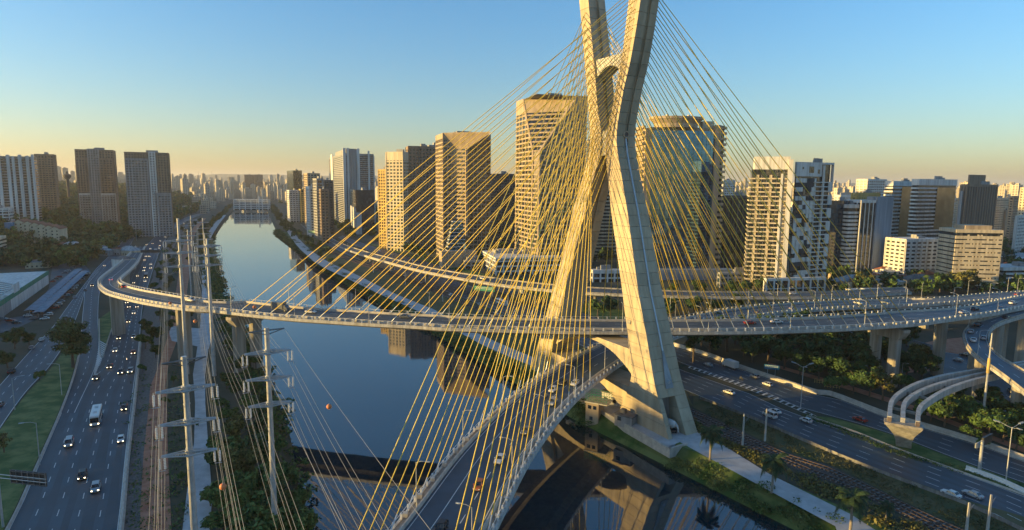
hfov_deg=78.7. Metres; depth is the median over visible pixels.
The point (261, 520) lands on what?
tree
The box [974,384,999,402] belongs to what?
tree
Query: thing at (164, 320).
power wire
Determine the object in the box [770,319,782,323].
saloon car
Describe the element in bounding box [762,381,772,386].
hatchback
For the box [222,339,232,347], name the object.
tree
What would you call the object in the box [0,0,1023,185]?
sky
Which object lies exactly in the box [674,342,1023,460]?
retaining wall
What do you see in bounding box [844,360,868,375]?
tree
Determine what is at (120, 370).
suv
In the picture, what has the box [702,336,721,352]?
tree
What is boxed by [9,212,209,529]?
motorway left bank
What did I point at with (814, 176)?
apartment tower
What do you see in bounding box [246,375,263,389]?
tree
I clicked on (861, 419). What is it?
saloon car
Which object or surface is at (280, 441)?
tree
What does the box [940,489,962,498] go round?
saloon car
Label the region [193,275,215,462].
power wire
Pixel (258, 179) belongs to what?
tower block
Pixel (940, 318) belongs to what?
approach viaduct
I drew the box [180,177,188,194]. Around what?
distant tower block
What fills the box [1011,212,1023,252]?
apartment tower
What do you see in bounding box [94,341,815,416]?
gore hatching
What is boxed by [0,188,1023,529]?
ground
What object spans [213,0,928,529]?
cable stayed bridge
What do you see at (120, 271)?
curved approach ramp
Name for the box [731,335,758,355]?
tree
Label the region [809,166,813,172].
window
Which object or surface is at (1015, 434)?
tree
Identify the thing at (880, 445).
median grass
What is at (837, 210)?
glass tower
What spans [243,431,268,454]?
tree
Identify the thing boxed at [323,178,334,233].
tower block
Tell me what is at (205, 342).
power wire
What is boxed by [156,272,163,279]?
tree
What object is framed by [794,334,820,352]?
tree
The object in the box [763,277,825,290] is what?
podium building
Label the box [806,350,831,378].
tree
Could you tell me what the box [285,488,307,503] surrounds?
tree
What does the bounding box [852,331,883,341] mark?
tree
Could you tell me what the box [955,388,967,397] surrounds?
tree
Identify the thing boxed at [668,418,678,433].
mixer lorry
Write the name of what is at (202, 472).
cycle path
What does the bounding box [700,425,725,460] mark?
palm tree
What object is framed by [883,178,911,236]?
office tower
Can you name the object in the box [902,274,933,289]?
house
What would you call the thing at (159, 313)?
tree
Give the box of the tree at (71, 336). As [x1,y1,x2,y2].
[45,316,92,367]
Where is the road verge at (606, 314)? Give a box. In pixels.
[368,242,674,341]
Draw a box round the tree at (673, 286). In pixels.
[667,283,678,289]
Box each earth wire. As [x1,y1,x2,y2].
[157,388,160,521]
[206,358,240,529]
[248,332,344,529]
[284,328,429,528]
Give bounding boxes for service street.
[925,352,1010,411]
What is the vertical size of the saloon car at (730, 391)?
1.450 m
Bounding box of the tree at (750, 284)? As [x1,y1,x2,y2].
[739,280,754,289]
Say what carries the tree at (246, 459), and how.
on the ground at (40, 328)
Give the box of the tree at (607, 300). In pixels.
[601,295,618,310]
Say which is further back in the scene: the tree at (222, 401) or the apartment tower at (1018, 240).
the apartment tower at (1018, 240)
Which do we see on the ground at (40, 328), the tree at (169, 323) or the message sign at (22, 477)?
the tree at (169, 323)
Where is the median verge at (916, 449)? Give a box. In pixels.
[814,416,1023,490]
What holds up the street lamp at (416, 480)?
on the cable stayed bridge
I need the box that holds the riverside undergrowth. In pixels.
[197,232,321,529]
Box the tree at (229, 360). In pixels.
[228,355,233,367]
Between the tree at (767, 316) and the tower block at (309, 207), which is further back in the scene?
the tower block at (309, 207)
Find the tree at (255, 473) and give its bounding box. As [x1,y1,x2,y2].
[243,461,289,494]
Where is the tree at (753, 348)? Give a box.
[739,336,763,362]
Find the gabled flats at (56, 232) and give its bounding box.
[50,225,67,240]
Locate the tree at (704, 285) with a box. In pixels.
[691,279,707,290]
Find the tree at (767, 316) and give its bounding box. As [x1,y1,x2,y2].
[754,313,774,335]
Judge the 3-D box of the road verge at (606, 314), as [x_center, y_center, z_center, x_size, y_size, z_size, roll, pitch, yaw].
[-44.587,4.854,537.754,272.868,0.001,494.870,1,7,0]
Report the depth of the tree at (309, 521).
128.26 m
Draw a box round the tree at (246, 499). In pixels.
[221,487,277,523]
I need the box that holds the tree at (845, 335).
[838,332,852,339]
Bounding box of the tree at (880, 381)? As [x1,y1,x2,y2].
[873,365,900,400]
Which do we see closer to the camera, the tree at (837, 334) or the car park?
the tree at (837, 334)
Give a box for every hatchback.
[117,434,124,442]
[434,518,448,529]
[473,478,484,490]
[549,385,556,392]
[570,379,579,385]
[750,373,759,378]
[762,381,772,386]
[799,417,812,422]
[952,357,963,361]
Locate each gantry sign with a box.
[141,250,159,258]
[474,286,494,298]
[506,288,514,298]
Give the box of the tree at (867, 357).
[850,345,880,368]
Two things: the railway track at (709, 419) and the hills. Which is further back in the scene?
the hills
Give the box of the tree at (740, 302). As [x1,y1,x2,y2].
[729,293,744,306]
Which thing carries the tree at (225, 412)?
on the ground at (40, 328)
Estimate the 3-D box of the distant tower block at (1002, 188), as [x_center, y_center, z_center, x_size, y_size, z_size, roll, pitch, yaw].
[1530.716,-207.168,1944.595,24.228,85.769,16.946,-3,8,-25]
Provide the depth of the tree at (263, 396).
203.96 m
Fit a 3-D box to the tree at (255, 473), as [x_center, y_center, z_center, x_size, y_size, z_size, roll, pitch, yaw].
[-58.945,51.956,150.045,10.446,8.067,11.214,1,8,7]
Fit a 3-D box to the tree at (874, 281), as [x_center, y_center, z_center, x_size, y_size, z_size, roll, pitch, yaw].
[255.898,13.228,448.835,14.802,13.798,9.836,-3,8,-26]
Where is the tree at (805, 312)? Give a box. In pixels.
[801,309,815,316]
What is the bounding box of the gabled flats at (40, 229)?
[35,222,51,241]
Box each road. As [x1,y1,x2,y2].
[62,237,134,412]
[330,237,911,310]
[845,287,904,299]
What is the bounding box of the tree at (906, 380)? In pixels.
[892,374,915,388]
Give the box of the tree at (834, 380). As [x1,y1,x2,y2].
[823,375,843,390]
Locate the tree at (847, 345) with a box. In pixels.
[837,338,869,371]
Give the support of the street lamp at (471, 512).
on the cable stayed bridge
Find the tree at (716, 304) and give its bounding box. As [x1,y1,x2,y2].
[707,299,722,308]
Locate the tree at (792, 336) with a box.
[787,333,814,346]
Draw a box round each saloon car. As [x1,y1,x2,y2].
[120,404,127,410]
[305,309,316,313]
[399,314,411,317]
[494,453,505,463]
[520,425,531,434]
[558,378,567,384]
[703,362,712,366]
[723,389,734,394]
[743,320,756,324]
[769,408,781,413]
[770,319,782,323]
[852,416,867,422]
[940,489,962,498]
[958,310,968,313]
[962,489,984,499]
[969,337,976,341]
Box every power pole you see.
[152,356,221,529]
[163,218,195,373]
[181,230,196,297]
[185,216,196,264]
[194,239,222,375]
[196,233,212,297]
[197,218,209,263]
[241,327,294,517]
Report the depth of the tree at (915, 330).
292.68 m
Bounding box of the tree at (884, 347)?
[880,337,888,367]
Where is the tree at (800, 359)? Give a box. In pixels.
[791,349,811,375]
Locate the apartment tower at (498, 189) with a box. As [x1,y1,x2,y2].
[490,171,514,247]
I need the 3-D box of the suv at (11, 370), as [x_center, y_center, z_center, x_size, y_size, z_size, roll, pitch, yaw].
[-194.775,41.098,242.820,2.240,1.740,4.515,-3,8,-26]
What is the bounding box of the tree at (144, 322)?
[138,318,152,329]
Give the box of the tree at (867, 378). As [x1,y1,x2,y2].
[854,366,886,396]
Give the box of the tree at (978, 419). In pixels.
[968,409,1010,434]
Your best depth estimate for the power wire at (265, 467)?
95.55 m
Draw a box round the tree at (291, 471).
[275,461,298,488]
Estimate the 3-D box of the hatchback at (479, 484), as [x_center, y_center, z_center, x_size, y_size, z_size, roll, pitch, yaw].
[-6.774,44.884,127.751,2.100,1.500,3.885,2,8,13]
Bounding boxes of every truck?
[271,301,289,311]
[722,358,738,369]
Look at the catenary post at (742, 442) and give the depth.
180.94 m
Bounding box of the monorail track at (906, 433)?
[884,361,1023,448]
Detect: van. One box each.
[63,435,73,447]
[762,409,777,418]
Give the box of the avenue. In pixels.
[0,264,103,427]
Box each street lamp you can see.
[12,375,24,409]
[18,422,40,464]
[49,363,61,394]
[416,461,429,506]
[456,502,471,529]
[791,361,813,407]
[993,419,1023,479]
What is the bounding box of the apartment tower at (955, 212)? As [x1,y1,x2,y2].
[952,197,958,226]
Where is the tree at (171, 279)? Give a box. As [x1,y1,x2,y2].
[168,275,174,284]
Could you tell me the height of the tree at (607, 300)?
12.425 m
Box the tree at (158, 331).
[154,326,163,338]
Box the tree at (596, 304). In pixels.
[588,298,605,317]
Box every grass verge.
[0,346,76,529]
[693,393,1023,529]
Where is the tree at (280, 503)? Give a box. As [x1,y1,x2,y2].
[260,479,290,508]
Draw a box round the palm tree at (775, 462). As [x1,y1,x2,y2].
[760,453,788,493]
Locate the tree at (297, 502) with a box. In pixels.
[285,498,307,510]
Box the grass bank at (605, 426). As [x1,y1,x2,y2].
[283,232,894,529]
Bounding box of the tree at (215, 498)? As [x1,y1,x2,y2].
[204,470,258,508]
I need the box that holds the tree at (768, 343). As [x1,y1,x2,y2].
[756,335,778,361]
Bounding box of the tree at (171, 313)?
[168,311,175,319]
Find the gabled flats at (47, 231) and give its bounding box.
[44,224,58,237]
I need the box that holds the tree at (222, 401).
[209,396,229,408]
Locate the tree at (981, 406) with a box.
[967,403,989,426]
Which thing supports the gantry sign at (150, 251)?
on the motorway left bank at (64, 499)
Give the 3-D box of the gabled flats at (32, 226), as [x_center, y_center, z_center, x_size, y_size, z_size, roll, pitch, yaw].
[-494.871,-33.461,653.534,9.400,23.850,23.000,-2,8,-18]
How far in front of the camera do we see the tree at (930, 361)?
241.97 m
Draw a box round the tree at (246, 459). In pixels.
[218,446,261,473]
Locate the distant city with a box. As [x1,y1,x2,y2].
[57,166,1022,236]
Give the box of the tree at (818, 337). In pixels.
[813,333,844,352]
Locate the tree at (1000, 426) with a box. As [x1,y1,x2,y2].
[987,415,1013,442]
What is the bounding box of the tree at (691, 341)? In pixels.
[684,336,703,362]
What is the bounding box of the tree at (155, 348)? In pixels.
[149,344,160,357]
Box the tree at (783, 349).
[771,338,796,368]
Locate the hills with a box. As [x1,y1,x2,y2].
[117,174,1023,187]
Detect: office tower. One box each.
[385,149,409,250]
[405,144,435,249]
[435,131,490,257]
[515,93,587,255]
[586,139,616,256]
[718,192,748,268]
[839,201,859,271]
[846,196,893,271]
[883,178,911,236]
[907,176,957,238]
[956,175,997,228]
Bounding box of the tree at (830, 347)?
[817,339,844,363]
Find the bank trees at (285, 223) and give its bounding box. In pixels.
[193,203,331,253]
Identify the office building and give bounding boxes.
[463,255,482,268]
[716,267,745,287]
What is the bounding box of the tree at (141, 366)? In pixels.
[137,364,146,370]
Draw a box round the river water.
[213,210,792,529]
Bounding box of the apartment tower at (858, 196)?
[850,190,880,199]
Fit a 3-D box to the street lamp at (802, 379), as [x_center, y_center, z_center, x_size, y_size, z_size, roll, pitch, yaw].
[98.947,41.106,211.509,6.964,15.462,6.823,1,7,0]
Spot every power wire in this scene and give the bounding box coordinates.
[149,409,153,521]
[153,281,162,407]
[154,441,156,526]
[157,299,163,427]
[157,437,158,496]
[159,273,165,406]
[159,326,164,470]
[161,471,161,529]
[163,260,166,411]
[165,274,167,452]
[192,254,210,383]
[192,260,214,431]
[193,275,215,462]
[195,258,216,389]
[195,263,243,392]
[195,265,219,430]
[196,275,245,418]
[196,281,218,447]
[197,254,246,366]
[198,273,249,417]
[213,400,236,529]
[215,436,230,529]
[218,399,244,529]
[220,434,237,529]
[223,272,293,412]
[243,370,295,528]
[244,395,284,529]
[246,421,276,529]
[247,368,303,528]
[248,393,291,529]
[250,419,282,528]
[289,363,380,529]
[290,389,358,528]
[290,415,340,529]
[293,362,388,529]
[294,388,365,529]
[294,414,346,528]
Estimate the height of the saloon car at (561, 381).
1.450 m
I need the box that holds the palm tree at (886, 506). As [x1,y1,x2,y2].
[878,500,895,521]
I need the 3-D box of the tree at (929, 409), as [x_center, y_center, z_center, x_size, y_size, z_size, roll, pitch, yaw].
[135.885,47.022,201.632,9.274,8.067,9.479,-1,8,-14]
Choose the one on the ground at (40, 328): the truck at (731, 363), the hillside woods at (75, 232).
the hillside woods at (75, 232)
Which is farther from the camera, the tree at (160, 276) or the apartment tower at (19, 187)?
the apartment tower at (19, 187)
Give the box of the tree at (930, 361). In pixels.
[908,348,943,379]
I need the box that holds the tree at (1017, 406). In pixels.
[1011,402,1023,420]
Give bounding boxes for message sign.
[0,469,46,527]
[975,433,992,469]
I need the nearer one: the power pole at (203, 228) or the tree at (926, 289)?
the tree at (926, 289)
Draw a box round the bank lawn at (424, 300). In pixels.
[294,229,538,356]
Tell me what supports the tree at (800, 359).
on the ground at (40, 328)
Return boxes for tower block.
[175,175,180,190]
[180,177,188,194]
[219,188,224,201]
[244,174,253,187]
[250,184,255,197]
[254,174,262,196]
[256,186,260,198]
[266,184,270,201]
[273,182,276,198]
[279,188,285,202]
[286,188,299,221]
[299,187,304,221]
[303,171,319,227]
[305,184,313,236]
[312,176,322,237]
[317,186,329,242]
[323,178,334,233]
[998,185,1005,197]
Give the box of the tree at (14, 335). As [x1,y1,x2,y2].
[0,327,24,348]
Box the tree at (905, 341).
[887,337,908,343]
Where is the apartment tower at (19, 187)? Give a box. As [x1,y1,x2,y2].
[0,154,41,220]
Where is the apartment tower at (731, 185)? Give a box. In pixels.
[721,179,734,194]
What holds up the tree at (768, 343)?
on the ground at (40, 328)
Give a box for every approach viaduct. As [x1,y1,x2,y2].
[884,294,1023,375]
[907,290,1023,328]
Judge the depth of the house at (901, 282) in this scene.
461.21 m
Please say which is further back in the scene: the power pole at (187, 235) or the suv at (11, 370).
the power pole at (187, 235)
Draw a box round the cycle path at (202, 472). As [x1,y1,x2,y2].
[182,215,225,529]
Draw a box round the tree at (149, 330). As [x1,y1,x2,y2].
[144,326,156,337]
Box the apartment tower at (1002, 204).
[994,196,1008,229]
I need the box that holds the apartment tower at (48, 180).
[34,152,60,215]
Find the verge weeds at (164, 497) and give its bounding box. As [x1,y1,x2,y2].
[120,371,189,529]
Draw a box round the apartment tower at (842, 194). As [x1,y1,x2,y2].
[834,192,850,200]
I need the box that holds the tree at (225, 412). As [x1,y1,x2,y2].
[216,407,238,419]
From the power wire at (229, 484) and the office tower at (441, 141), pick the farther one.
the office tower at (441, 141)
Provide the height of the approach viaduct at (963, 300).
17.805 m
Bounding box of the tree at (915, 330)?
[904,326,921,345]
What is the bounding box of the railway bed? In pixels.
[140,218,205,529]
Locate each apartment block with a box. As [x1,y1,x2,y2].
[0,205,13,219]
[0,235,6,247]
[4,219,14,228]
[883,234,938,274]
[935,224,1003,289]
[999,261,1023,286]
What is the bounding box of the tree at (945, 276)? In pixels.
[934,272,950,291]
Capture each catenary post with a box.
[741,414,748,444]
[764,409,771,441]
[965,502,973,529]
[986,494,995,529]
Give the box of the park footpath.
[768,362,1023,451]
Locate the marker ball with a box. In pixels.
[219,483,226,489]
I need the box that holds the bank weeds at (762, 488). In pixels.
[275,229,813,529]
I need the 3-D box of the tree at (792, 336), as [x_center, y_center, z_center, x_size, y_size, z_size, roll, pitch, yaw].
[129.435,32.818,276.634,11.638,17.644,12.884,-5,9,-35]
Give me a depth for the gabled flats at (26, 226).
642.32 m
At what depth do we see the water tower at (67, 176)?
1089.89 m
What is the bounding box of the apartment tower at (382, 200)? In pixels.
[378,167,386,248]
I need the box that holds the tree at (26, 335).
[21,331,35,344]
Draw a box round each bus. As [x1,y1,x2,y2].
[89,404,102,425]
[496,298,507,305]
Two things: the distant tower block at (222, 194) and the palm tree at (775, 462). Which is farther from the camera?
the distant tower block at (222, 194)
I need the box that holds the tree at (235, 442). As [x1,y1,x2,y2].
[204,435,244,459]
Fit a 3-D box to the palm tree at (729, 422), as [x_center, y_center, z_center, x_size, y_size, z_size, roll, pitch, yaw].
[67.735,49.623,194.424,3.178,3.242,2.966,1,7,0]
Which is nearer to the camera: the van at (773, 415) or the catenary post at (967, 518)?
the catenary post at (967, 518)
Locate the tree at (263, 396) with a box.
[258,390,274,401]
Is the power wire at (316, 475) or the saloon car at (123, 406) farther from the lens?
the saloon car at (123, 406)
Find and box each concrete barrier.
[5,353,79,529]
[99,319,111,357]
[118,341,141,529]
[806,415,1023,495]
[965,465,1023,492]
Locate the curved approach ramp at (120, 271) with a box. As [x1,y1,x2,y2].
[97,246,249,363]
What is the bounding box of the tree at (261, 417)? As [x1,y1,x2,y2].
[252,408,273,431]
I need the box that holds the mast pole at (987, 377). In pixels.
[982,333,992,425]
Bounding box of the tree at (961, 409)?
[942,394,978,420]
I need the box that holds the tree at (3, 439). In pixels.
[0,431,12,452]
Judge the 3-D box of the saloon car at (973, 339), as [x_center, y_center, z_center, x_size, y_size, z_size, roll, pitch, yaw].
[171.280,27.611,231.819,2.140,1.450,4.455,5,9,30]
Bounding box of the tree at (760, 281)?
[754,277,762,290]
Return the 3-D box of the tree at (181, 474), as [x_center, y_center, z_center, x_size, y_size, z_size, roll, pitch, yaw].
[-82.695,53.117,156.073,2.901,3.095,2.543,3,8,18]
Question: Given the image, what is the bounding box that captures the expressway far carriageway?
[338,235,1023,482]
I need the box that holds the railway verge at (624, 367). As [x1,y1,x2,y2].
[304,233,692,405]
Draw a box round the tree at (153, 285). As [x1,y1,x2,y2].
[149,282,158,288]
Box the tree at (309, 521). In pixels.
[269,505,317,529]
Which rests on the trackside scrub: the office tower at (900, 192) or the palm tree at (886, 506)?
the palm tree at (886, 506)
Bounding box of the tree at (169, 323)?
[164,319,174,329]
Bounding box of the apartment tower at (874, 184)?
[855,177,886,196]
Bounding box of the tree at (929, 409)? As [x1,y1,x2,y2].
[913,398,942,420]
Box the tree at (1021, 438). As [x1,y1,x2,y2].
[1017,423,1023,446]
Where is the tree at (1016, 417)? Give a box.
[991,408,1023,424]
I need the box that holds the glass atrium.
[439,221,476,267]
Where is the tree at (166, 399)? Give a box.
[161,396,170,402]
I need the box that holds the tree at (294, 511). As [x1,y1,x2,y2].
[289,506,316,528]
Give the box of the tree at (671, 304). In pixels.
[664,297,678,314]
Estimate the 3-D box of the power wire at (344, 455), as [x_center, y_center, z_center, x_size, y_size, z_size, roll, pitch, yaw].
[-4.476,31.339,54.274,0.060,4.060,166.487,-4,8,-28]
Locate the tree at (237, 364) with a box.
[234,354,248,370]
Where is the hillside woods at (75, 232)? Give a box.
[0,180,215,266]
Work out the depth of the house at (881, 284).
457.40 m
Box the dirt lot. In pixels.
[908,338,968,372]
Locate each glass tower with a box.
[287,169,301,189]
[349,188,374,233]
[635,114,732,279]
[823,197,849,275]
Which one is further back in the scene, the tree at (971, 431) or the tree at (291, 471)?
the tree at (971, 431)
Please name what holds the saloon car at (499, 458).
on the cable stayed bridge
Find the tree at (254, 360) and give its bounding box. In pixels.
[248,357,262,368]
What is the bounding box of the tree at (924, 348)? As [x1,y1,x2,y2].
[907,342,933,372]
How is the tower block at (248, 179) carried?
on the ground at (40, 328)
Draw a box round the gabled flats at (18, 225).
[14,218,30,235]
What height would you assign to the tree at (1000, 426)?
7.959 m
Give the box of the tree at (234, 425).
[222,410,246,437]
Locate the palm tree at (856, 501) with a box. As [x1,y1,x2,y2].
[834,487,870,529]
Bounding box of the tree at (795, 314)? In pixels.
[782,312,806,343]
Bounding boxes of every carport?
[24,268,81,312]
[33,270,87,312]
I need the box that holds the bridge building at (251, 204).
[233,196,269,209]
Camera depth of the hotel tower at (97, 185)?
852.58 m
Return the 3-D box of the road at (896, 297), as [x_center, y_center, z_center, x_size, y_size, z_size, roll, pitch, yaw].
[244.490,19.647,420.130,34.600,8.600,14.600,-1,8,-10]
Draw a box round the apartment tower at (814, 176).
[788,158,834,276]
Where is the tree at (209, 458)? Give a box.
[204,450,224,471]
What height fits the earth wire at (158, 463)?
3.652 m
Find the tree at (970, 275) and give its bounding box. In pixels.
[951,269,981,293]
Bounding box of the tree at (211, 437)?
[207,434,218,441]
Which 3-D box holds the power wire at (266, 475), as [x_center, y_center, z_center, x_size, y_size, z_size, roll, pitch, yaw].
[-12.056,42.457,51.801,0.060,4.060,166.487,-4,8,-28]
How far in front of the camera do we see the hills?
10200.70 m
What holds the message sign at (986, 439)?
on the median verge at (916, 449)
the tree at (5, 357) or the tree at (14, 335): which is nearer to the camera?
the tree at (5, 357)
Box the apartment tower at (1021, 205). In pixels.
[1017,187,1023,215]
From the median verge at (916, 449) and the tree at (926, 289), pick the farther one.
the tree at (926, 289)
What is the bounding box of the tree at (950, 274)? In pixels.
[947,271,964,291]
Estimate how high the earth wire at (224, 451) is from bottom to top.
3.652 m
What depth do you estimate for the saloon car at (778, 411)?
206.69 m
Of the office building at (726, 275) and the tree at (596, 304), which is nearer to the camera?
the tree at (596, 304)
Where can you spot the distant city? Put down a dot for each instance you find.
(245, 192)
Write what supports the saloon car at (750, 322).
on the cable stayed bridge
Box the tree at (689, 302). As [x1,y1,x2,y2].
[685,296,702,312]
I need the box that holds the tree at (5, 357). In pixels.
[0,350,15,367]
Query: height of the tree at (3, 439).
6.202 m
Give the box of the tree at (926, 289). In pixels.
[920,284,933,297]
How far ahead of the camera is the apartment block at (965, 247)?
459.38 m
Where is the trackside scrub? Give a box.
[725,442,926,529]
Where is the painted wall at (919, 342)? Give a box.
[913,340,932,349]
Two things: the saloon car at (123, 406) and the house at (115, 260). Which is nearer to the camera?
the saloon car at (123, 406)
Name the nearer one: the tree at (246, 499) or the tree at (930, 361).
the tree at (246, 499)
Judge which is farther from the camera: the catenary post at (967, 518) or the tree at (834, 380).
the tree at (834, 380)
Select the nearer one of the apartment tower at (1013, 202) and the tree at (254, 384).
the tree at (254, 384)
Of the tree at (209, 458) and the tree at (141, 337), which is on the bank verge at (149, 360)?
the tree at (141, 337)
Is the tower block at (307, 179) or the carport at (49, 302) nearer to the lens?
the carport at (49, 302)
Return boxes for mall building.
[482,248,561,274]
[591,265,620,281]
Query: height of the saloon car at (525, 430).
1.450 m
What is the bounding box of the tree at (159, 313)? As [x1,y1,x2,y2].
[155,309,164,316]
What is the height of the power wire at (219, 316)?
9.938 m
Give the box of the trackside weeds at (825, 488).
[693,418,929,529]
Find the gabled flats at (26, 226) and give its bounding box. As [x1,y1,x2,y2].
[22,220,39,236]
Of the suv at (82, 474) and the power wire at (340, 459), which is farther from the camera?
the suv at (82, 474)
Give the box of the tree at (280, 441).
[268,435,287,457]
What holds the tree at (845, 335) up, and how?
on the ground at (40, 328)
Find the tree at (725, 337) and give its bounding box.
[715,315,730,351]
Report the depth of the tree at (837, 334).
266.01 m
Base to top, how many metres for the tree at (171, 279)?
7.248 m
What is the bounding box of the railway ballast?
[303,233,963,529]
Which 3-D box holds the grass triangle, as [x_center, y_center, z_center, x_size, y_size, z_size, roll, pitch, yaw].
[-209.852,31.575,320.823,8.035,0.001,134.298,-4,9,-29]
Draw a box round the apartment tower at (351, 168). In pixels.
[329,148,375,225]
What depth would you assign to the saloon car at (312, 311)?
238.03 m
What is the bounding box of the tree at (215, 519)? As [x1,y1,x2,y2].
[200,510,230,529]
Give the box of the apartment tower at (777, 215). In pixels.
[744,156,793,289]
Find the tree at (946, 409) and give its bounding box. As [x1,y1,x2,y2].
[931,396,960,426]
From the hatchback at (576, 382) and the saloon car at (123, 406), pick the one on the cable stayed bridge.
the hatchback at (576, 382)
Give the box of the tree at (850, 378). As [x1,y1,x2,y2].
[842,372,864,392]
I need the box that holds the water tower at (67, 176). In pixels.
[63,171,70,196]
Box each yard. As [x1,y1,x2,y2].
[170,326,210,348]
[580,382,699,457]
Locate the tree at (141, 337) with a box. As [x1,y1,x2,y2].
[134,333,153,348]
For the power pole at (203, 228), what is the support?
on the ground at (40, 328)
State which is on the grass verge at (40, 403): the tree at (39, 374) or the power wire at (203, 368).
the tree at (39, 374)
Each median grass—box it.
[802,414,910,456]
[902,453,1022,486]
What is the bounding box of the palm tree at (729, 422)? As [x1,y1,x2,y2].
[725,419,733,428]
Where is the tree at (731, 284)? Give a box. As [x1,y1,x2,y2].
[725,280,738,290]
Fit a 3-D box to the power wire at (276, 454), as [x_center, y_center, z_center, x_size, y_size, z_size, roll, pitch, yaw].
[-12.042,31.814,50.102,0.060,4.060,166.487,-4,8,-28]
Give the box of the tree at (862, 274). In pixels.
[853,271,868,287]
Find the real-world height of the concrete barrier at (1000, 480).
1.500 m
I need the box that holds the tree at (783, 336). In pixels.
[776,334,789,339]
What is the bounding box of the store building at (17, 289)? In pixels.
[0,270,48,316]
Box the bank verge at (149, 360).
[124,218,201,529]
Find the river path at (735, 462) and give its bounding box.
[287,227,874,529]
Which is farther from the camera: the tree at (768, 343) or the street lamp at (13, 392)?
the tree at (768, 343)
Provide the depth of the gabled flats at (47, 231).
642.62 m
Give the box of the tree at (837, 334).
[811,332,842,342]
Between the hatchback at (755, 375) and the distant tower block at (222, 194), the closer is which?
the hatchback at (755, 375)
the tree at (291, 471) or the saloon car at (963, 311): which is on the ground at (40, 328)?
the tree at (291, 471)
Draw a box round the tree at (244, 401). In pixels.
[238,395,257,411]
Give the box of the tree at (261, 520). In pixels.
[226,504,285,529]
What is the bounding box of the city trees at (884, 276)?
[277,194,1023,292]
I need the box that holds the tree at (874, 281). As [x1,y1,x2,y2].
[862,274,877,284]
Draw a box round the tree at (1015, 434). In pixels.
[1004,423,1022,450]
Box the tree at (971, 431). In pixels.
[958,424,982,437]
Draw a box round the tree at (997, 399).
[982,390,1013,410]
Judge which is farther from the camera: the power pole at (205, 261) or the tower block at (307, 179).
the tower block at (307, 179)
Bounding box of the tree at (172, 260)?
[167,258,175,265]
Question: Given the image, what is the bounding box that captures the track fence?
[699,396,1023,529]
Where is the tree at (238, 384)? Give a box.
[225,375,245,396]
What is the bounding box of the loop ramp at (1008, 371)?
[962,310,1023,407]
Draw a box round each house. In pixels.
[25,259,51,268]
[96,248,112,255]
[111,247,121,255]
[111,256,135,266]
[121,246,140,255]
[585,389,612,425]
[601,388,619,406]
[613,408,637,427]
[826,278,840,286]
[838,274,854,285]
[848,279,859,287]
[872,269,898,274]
[872,278,899,287]
[897,279,905,286]
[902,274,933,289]
[917,270,934,277]
[1009,253,1023,256]
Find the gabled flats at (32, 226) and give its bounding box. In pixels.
[30,221,45,244]
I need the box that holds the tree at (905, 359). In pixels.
[899,350,922,374]
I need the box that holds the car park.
[0,263,90,332]
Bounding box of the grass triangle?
[98,311,111,355]
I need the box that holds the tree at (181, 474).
[177,471,186,481]
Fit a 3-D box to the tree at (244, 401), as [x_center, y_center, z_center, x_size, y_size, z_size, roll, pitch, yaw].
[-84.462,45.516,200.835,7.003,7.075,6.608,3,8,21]
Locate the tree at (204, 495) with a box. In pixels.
[199,486,213,505]
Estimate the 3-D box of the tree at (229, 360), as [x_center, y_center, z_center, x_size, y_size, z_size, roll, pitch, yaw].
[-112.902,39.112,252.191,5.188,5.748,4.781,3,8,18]
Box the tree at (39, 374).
[33,370,45,380]
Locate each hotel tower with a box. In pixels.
[74,148,120,224]
[124,150,173,236]
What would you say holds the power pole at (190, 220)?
on the ground at (40, 328)
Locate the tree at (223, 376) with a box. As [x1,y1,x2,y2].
[219,372,233,388]
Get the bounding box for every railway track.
[303,234,947,529]
[304,234,962,529]
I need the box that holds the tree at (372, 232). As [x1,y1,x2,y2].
[368,228,376,238]
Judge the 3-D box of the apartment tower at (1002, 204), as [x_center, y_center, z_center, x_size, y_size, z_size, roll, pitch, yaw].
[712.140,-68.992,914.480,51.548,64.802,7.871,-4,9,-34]
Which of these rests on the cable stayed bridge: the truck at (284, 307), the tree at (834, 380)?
the truck at (284, 307)
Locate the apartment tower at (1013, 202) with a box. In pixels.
[1005,194,1018,242]
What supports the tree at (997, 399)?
on the ground at (40, 328)
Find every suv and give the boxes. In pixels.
[7,368,15,373]
[77,468,87,480]
[90,480,100,492]
[92,373,99,379]
[117,368,124,373]
[127,367,133,372]
[547,396,557,405]
[959,352,968,356]
[974,322,981,326]
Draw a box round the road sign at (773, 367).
[764,364,779,372]
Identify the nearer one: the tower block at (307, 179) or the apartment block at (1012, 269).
the apartment block at (1012, 269)
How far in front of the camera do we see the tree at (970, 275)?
440.96 m
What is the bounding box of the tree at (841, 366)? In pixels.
[826,351,855,376]

